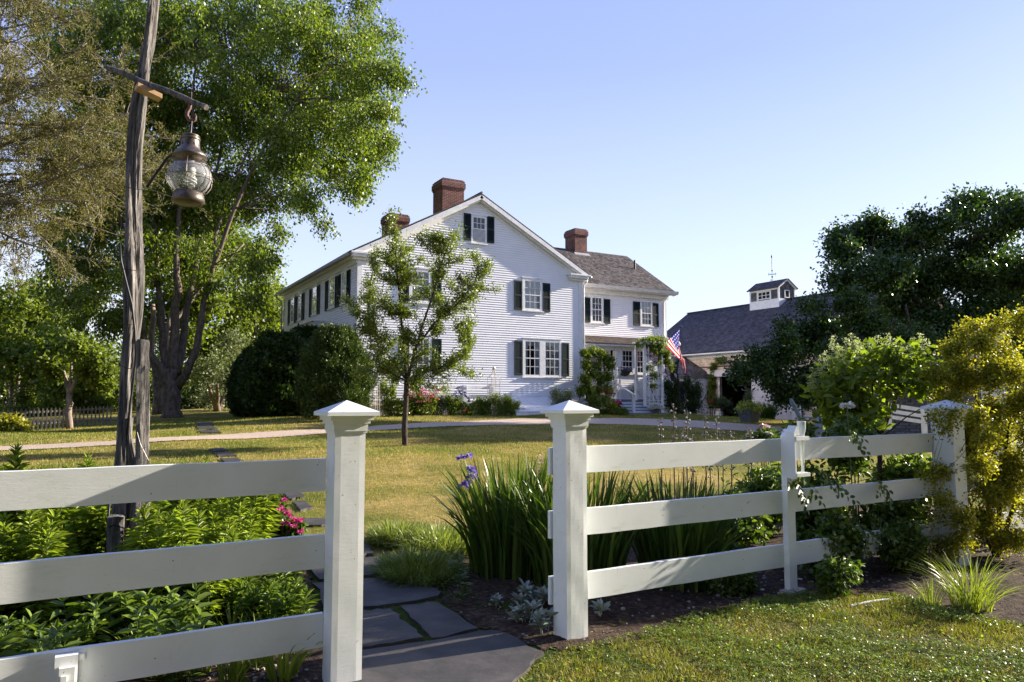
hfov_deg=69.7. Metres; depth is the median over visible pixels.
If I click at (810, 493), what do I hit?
rose spray
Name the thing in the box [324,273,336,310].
window
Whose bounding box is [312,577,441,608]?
flagstone
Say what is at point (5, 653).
broadleaf clump
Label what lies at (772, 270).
weathervane
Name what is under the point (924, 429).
slatted gate
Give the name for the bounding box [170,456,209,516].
phlox clump
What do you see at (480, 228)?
window
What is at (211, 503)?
phlox clump
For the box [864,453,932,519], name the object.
leafy bush
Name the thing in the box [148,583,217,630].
broadleaf clump
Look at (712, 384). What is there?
wall vine
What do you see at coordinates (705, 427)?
seed spike
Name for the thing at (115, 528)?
short stake
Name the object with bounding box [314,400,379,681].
fence post
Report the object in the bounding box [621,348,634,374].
window
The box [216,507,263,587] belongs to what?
phlox clump
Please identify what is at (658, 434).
seed spike
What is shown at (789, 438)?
fence post
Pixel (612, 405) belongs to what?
garden plant
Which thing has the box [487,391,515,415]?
garden plant
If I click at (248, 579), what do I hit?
lily clump
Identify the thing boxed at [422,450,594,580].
iris clump
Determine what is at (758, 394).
sliding door
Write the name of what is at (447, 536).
grass mound
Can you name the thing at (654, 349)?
wisteria
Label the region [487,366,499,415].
obelisk trellis
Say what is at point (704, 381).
plank door
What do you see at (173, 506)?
phlox clump
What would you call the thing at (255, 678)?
soil crumbs
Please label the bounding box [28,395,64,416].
shrub
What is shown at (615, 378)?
vine trellis
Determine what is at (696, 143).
sky
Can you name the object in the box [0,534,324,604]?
fence rail
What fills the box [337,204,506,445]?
hawthorn tree
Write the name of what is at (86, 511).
phlox clump
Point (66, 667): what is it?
outlet box
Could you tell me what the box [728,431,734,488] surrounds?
seed spike
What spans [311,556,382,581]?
flagstone
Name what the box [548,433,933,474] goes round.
fence rail
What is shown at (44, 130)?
feathery tree
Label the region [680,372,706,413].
dark shrub
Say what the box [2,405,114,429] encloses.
picket fence
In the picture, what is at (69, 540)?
phlox clump
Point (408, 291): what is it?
window
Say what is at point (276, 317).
tree
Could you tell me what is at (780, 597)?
bed weeds
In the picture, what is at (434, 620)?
flagstone
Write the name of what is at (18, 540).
phlox clump
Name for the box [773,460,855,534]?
rose bush
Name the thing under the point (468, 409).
garden plant
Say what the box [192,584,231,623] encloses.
lily clump
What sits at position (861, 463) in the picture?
rose bush
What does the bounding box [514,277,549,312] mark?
window
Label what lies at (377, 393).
obelisk trellis
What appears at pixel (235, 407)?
dark yew
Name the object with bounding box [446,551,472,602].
poppy seedling
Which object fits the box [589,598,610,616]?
lambs ear
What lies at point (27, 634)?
broadleaf clump
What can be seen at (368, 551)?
flagstone
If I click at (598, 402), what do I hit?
peony bush
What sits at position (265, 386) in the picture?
dark yew
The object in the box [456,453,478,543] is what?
iris flower
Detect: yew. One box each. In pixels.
[222,345,275,417]
[234,327,308,417]
[284,324,327,415]
[290,322,380,419]
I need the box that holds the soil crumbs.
[162,546,1023,681]
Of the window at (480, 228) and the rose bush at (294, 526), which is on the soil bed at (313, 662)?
the rose bush at (294, 526)
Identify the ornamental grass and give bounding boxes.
[902,578,955,605]
[903,548,1023,615]
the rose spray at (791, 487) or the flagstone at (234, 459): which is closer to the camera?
the rose spray at (791, 487)
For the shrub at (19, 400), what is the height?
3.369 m
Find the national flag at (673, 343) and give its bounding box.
[666,326,686,372]
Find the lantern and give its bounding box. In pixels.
[163,123,214,206]
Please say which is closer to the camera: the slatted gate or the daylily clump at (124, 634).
the daylily clump at (124, 634)
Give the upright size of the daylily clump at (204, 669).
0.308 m
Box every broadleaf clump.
[0,608,47,649]
[0,616,48,652]
[0,625,21,657]
[12,618,83,653]
[42,591,145,649]
[52,600,113,645]
[98,586,180,640]
[112,598,176,640]
[140,608,212,681]
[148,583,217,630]
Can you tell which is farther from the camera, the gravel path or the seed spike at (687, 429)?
the gravel path
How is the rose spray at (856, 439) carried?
attached to the fence rail at (602, 458)
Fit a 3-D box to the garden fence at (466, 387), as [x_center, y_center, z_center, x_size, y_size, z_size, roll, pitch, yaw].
[-2.547,2.420,29.918,3.985,1.282,0.175,3,-5,-30]
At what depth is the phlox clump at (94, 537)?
5.49 m
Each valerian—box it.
[402,392,419,415]
[410,387,442,415]
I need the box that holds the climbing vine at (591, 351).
[574,345,621,406]
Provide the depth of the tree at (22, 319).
47.97 m
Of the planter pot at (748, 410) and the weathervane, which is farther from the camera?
the weathervane
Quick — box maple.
[18,328,119,428]
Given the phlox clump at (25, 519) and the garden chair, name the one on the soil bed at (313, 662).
the phlox clump at (25, 519)
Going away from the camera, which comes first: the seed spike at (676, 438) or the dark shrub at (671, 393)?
the seed spike at (676, 438)
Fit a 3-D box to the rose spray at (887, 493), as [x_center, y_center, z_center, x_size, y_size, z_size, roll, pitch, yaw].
[3.352,1.392,6.814,0.257,0.263,0.584,1,-5,-8]
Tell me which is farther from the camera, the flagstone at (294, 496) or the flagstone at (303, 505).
the flagstone at (294, 496)
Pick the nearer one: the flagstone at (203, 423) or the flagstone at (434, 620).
the flagstone at (434, 620)
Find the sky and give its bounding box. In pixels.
[0,0,1023,361]
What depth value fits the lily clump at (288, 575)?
5.45 m
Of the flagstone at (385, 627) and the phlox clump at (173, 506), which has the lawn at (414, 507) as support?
the flagstone at (385, 627)
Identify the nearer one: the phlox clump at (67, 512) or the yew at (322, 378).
the phlox clump at (67, 512)
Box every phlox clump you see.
[0,461,34,470]
[0,508,73,640]
[0,509,52,627]
[0,515,35,615]
[6,506,86,543]
[36,466,101,542]
[45,522,81,627]
[63,508,111,601]
[73,504,116,600]
[77,454,102,505]
[114,500,193,601]
[121,499,211,620]
[149,500,172,521]
[154,509,189,536]
[160,502,177,514]
[169,502,190,534]
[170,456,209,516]
[182,519,243,627]
[189,499,229,543]
[192,518,241,544]
[201,461,248,521]
[207,496,262,517]
[215,494,282,575]
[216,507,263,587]
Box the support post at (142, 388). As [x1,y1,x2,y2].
[135,339,149,547]
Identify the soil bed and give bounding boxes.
[11,569,323,681]
[439,493,1023,650]
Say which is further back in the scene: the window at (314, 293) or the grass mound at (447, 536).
the window at (314, 293)
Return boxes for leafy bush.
[704,572,761,597]
[713,473,774,546]
[723,528,744,550]
[731,462,797,537]
[743,426,779,471]
[774,416,819,485]
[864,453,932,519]
[873,513,937,573]
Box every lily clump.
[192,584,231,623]
[220,578,256,624]
[226,575,261,590]
[235,577,282,621]
[258,571,305,592]
[259,576,309,613]
[264,576,320,617]
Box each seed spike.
[657,418,663,490]
[670,403,677,498]
[679,428,684,492]
[683,410,690,496]
[689,434,695,490]
[702,416,708,495]
[707,434,713,489]
[713,417,719,495]
[720,429,726,494]
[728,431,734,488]
[745,427,751,480]
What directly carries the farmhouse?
on the lawn at (414, 507)
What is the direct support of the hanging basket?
hanging from the porch arbor at (661, 383)
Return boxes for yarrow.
[431,387,445,415]
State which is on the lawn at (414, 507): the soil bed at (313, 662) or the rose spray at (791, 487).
the soil bed at (313, 662)
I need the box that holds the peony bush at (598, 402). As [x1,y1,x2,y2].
[586,390,614,413]
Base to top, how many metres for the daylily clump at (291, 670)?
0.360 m
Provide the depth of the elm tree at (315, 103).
33.24 m
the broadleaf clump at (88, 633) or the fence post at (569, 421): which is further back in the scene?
the fence post at (569, 421)
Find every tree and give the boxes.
[0,0,211,296]
[0,271,108,411]
[7,0,427,417]
[58,325,157,411]
[114,348,227,409]
[116,210,291,393]
[119,223,243,414]
[182,326,254,411]
[201,274,287,373]
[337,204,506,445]
[716,279,952,415]
[799,333,950,480]
[810,181,1023,358]
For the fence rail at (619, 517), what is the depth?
5.82 m
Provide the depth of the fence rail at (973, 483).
7.55 m
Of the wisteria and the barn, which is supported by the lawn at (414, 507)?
the barn
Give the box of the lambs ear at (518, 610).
[504,599,542,622]
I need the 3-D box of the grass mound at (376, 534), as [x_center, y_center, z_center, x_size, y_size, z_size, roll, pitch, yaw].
[-1.228,2.037,7.873,1.065,0.298,1.139,3,-5,-30]
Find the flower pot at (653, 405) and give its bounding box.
[647,402,664,412]
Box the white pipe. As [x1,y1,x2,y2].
[850,598,890,606]
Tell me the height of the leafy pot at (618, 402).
0.618 m
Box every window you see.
[287,294,295,324]
[295,291,304,322]
[309,282,319,316]
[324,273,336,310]
[337,267,350,306]
[398,334,441,376]
[400,267,441,304]
[464,213,493,244]
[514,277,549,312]
[514,337,568,378]
[585,294,610,323]
[602,350,610,373]
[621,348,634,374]
[633,299,658,326]
[633,348,642,374]
[663,354,669,375]
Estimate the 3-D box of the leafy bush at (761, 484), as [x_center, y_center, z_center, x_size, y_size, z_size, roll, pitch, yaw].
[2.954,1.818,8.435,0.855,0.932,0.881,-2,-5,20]
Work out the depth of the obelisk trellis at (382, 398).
28.40 m
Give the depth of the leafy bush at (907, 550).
6.70 m
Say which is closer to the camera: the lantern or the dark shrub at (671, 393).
the lantern
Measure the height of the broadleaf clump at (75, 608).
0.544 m
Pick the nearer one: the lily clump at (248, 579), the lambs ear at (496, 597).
the lily clump at (248, 579)
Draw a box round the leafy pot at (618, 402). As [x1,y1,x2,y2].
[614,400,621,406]
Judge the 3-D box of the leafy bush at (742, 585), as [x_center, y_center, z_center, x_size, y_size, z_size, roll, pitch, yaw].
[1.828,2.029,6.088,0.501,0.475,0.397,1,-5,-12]
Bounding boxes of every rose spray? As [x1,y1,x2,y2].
[755,468,810,514]
[768,476,825,506]
[799,470,859,504]
[813,422,873,462]
[842,516,882,558]
[849,477,892,509]
[853,513,898,542]
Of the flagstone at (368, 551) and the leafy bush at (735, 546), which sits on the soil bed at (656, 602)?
the leafy bush at (735, 546)
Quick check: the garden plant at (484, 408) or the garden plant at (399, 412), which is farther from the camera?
the garden plant at (484, 408)
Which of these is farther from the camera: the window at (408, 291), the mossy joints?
the window at (408, 291)
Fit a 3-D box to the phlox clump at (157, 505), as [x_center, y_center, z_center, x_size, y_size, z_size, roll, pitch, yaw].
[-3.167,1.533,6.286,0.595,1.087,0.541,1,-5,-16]
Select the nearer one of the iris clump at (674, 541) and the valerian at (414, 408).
the iris clump at (674, 541)
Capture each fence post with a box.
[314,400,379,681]
[540,400,598,639]
[780,425,810,595]
[920,400,973,567]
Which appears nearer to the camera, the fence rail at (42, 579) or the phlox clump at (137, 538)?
the fence rail at (42, 579)
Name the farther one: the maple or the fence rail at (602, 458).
the maple
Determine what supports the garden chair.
on the gravel path
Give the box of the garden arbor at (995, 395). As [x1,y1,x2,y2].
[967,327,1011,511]
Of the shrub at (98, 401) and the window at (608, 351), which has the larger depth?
the shrub at (98, 401)
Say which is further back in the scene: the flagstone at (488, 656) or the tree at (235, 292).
the tree at (235, 292)
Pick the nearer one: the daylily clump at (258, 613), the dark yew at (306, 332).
the daylily clump at (258, 613)
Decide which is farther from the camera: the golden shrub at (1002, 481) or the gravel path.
the gravel path
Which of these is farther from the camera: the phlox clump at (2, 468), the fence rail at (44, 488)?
the phlox clump at (2, 468)
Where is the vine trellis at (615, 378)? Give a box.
[597,358,621,400]
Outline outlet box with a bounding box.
[54,651,84,681]
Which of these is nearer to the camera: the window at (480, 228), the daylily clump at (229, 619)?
the daylily clump at (229, 619)
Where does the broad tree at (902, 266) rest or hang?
on the lawn at (414, 507)
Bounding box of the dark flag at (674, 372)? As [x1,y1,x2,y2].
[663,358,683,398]
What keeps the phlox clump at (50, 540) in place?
on the soil bed at (313, 662)
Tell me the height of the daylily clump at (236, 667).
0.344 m
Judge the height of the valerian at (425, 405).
1.557 m
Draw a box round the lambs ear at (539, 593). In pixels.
[511,578,547,610]
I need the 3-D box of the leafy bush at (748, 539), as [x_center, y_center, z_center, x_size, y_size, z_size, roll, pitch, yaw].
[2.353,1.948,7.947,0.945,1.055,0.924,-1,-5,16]
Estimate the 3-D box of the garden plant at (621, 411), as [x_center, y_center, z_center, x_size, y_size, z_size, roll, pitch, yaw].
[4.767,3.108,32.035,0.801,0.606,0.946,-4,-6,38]
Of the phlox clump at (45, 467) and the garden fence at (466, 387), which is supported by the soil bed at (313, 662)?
the phlox clump at (45, 467)
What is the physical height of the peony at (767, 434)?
1.175 m
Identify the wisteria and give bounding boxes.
[631,333,675,412]
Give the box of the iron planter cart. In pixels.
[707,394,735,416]
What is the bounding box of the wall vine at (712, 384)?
[706,355,726,414]
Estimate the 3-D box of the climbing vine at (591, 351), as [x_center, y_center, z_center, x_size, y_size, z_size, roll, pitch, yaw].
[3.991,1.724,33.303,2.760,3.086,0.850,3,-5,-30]
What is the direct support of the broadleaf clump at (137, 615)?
on the soil bed at (313, 662)
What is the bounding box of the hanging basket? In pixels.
[616,352,633,375]
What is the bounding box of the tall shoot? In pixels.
[0,443,29,534]
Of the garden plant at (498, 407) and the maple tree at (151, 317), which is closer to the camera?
the garden plant at (498, 407)
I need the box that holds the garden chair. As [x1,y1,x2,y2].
[789,398,824,434]
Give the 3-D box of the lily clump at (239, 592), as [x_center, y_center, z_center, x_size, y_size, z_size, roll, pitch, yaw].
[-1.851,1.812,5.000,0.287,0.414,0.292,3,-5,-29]
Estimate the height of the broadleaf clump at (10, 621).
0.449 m
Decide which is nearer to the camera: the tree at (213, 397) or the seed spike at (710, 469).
the seed spike at (710, 469)
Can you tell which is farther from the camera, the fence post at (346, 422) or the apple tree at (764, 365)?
the apple tree at (764, 365)
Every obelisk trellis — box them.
[373,375,379,408]
[378,378,387,415]
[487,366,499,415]
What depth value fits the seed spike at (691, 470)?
8.51 m
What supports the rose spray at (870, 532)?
attached to the rose bush at (850, 539)
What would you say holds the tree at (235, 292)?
on the lawn at (414, 507)
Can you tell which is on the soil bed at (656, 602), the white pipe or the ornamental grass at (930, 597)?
the ornamental grass at (930, 597)
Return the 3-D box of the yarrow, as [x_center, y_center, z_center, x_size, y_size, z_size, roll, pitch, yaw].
[-3.003,2.468,29.355,0.830,1.388,0.770,1,-5,-7]
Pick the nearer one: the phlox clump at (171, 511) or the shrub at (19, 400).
the phlox clump at (171, 511)
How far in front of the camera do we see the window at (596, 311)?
37.74 m
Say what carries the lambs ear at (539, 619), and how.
on the soil bed at (656, 602)
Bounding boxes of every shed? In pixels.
[671,356,709,414]
[816,355,1023,433]
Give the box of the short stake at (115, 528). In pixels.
[106,514,129,621]
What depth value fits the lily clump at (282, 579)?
5.21 m
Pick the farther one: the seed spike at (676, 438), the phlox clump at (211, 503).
the seed spike at (676, 438)
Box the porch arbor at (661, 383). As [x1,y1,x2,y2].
[633,341,664,412]
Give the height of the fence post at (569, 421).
1.650 m
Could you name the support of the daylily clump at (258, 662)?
on the soil bed at (313, 662)
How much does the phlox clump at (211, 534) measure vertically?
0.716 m
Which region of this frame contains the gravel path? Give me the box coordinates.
[0,418,821,449]
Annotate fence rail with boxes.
[0,458,325,510]
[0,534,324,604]
[0,612,322,681]
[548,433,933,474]
[548,477,935,538]
[548,522,937,604]
[967,473,982,491]
[972,510,1023,534]
[991,431,1022,446]
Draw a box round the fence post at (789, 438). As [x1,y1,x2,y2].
[780,425,810,595]
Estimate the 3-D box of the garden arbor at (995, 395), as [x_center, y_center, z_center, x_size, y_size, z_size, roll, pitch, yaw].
[6.453,1.114,9.790,0.262,2.549,0.702,0,-5,2]
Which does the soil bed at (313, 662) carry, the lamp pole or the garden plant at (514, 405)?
the lamp pole
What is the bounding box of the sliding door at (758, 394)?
[751,374,801,420]
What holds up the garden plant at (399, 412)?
on the lawn at (414, 507)
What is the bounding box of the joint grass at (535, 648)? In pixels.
[304,574,688,681]
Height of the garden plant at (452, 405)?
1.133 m
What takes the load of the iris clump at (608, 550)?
on the soil bed at (656, 602)
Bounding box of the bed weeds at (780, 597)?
[527,549,979,631]
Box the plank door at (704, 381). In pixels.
[686,379,709,414]
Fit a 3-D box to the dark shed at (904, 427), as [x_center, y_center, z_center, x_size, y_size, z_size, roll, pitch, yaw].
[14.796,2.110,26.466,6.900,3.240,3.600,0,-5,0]
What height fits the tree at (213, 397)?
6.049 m
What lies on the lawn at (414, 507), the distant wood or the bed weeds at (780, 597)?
the distant wood
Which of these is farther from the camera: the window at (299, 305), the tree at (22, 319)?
the tree at (22, 319)
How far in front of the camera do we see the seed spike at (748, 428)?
8.51 m
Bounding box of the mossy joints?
[308,559,695,681]
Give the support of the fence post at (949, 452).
on the lawn at (414, 507)
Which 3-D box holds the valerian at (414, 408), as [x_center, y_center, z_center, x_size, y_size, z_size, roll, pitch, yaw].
[-3.912,2.453,29.078,0.842,1.175,0.690,5,-6,-44]
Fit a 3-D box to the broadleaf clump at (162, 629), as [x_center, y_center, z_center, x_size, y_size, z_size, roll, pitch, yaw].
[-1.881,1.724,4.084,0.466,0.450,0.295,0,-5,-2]
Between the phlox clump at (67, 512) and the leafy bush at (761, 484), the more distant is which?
the leafy bush at (761, 484)
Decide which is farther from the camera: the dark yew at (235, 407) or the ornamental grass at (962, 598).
the dark yew at (235, 407)
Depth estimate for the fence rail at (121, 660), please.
3.83 m
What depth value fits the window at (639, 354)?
36.31 m
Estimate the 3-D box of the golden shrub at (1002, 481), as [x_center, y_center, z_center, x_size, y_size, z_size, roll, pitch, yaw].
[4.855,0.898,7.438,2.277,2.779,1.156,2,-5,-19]
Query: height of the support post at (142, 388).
2.090 m
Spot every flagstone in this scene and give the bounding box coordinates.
[196,426,216,429]
[198,422,213,425]
[199,430,220,433]
[209,447,226,451]
[212,452,236,457]
[220,457,242,461]
[283,492,303,500]
[292,501,313,511]
[304,518,324,527]
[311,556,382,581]
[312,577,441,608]
[324,541,373,558]
[352,630,543,681]
[362,608,422,649]
[400,601,477,639]
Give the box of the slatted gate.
[888,403,927,432]
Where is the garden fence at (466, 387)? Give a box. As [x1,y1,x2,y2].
[402,385,493,413]
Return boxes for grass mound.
[363,545,480,590]
[364,517,438,551]
[379,518,469,557]
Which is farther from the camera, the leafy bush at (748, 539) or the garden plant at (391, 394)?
the garden plant at (391, 394)
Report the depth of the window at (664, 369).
37.08 m
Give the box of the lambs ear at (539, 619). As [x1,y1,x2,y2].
[529,606,557,635]
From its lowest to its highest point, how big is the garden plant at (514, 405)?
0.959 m
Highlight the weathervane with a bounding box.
[768,254,775,280]
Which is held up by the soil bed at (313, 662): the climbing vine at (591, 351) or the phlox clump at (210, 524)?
the phlox clump at (210, 524)
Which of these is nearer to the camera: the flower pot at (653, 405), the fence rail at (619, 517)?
the fence rail at (619, 517)
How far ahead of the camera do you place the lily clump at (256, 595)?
4.80 m
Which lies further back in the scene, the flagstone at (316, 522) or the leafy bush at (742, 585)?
the flagstone at (316, 522)
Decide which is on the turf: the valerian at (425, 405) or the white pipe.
the white pipe
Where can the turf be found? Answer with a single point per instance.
(790, 625)
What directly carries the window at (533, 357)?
in the farmhouse
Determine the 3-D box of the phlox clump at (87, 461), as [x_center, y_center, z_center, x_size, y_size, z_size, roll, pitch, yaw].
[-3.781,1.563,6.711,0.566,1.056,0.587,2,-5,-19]
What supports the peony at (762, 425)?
on the soil bed at (656, 602)
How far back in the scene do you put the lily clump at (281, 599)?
4.72 m
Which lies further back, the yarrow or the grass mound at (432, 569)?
the yarrow
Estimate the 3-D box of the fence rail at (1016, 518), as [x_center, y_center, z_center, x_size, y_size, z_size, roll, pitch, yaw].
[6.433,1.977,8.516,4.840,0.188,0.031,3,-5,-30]
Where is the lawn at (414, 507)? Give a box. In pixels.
[0,405,1023,681]
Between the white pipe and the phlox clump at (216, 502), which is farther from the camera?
the phlox clump at (216, 502)
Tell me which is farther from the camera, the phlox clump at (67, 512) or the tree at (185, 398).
the tree at (185, 398)
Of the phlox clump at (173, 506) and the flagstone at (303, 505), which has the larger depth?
the flagstone at (303, 505)
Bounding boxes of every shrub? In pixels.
[0,386,38,415]
[0,409,36,431]
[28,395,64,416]
[65,388,117,414]
[664,377,681,413]
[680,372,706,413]
[913,295,1023,564]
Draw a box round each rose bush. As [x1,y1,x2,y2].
[261,494,308,537]
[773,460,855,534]
[796,507,872,579]
[807,554,865,597]
[810,412,882,529]
[849,481,933,561]
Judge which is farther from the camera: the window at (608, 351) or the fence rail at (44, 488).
the window at (608, 351)
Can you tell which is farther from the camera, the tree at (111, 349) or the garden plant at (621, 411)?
the tree at (111, 349)
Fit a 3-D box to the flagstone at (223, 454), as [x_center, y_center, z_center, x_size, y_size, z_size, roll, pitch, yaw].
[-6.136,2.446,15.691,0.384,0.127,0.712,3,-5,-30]
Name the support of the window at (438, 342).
in the farmhouse
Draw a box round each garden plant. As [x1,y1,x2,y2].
[376,377,398,416]
[388,395,415,416]
[442,393,464,415]
[458,401,477,415]
[473,395,495,415]
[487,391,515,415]
[502,396,523,415]
[547,386,574,405]
[605,400,619,414]
[613,407,630,415]
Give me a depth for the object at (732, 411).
41.85 m
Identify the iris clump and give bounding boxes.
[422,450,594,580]
[489,463,678,588]
[608,467,759,592]
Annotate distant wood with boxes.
[0,332,1014,409]
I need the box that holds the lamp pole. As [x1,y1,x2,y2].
[104,0,208,613]
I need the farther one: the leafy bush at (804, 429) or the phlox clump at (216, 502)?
the leafy bush at (804, 429)
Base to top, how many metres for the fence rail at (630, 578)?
0.190 m
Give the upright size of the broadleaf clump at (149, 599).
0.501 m
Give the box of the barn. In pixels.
[667,278,952,421]
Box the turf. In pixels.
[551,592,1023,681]
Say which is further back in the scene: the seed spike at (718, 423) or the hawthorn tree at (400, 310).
the hawthorn tree at (400, 310)
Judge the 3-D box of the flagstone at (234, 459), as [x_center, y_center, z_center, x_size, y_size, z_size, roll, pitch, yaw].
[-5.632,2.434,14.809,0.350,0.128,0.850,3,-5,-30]
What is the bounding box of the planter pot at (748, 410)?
[735,385,764,421]
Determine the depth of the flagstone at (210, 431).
21.19 m
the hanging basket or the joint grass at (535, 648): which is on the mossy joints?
the joint grass at (535, 648)
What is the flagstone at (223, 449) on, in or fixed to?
on the lawn at (414, 507)
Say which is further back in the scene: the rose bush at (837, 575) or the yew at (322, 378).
the yew at (322, 378)
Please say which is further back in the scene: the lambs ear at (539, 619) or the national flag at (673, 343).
the national flag at (673, 343)
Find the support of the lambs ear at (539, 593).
on the soil bed at (656, 602)
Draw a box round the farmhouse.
[275,177,680,415]
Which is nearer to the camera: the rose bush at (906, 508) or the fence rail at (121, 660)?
the fence rail at (121, 660)
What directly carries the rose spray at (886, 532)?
attached to the fence rail at (619, 517)
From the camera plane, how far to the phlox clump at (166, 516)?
5.13 m
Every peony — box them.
[755,423,769,474]
[762,431,777,473]
[835,401,859,518]
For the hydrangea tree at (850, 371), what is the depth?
7.87 m
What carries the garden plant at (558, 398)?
on the lawn at (414, 507)
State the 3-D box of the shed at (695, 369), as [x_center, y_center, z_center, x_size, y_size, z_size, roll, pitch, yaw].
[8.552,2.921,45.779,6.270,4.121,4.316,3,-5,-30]
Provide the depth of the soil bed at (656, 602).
5.91 m
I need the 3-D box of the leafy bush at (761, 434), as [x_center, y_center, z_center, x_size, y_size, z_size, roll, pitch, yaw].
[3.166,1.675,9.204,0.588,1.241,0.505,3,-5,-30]
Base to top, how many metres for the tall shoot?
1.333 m
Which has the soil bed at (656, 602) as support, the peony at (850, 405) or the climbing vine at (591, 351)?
the peony at (850, 405)
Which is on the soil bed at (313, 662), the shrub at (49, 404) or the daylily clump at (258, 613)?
the daylily clump at (258, 613)
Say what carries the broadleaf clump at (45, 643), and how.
on the soil bed at (313, 662)
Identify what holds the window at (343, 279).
in the farmhouse
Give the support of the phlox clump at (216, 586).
on the soil bed at (313, 662)
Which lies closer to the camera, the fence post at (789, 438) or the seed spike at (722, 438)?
the fence post at (789, 438)
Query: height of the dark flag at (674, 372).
2.025 m
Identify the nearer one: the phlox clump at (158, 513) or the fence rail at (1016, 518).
the phlox clump at (158, 513)
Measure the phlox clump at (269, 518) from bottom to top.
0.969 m
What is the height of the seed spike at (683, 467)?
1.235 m
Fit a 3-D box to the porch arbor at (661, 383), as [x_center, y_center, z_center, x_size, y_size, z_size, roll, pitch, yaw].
[6.457,1.726,34.670,1.455,3.376,1.000,3,-5,-30]
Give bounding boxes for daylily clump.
[98,619,177,678]
[188,619,215,673]
[212,601,269,626]
[214,624,261,681]
[237,596,305,621]
[238,617,274,667]
[256,634,322,681]
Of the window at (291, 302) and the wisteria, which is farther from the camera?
the window at (291, 302)
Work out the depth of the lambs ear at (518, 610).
5.18 m
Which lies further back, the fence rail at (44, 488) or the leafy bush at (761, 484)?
the leafy bush at (761, 484)
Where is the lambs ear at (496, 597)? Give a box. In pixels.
[490,592,503,607]
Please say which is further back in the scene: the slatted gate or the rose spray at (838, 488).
the slatted gate
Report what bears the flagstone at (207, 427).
on the lawn at (414, 507)

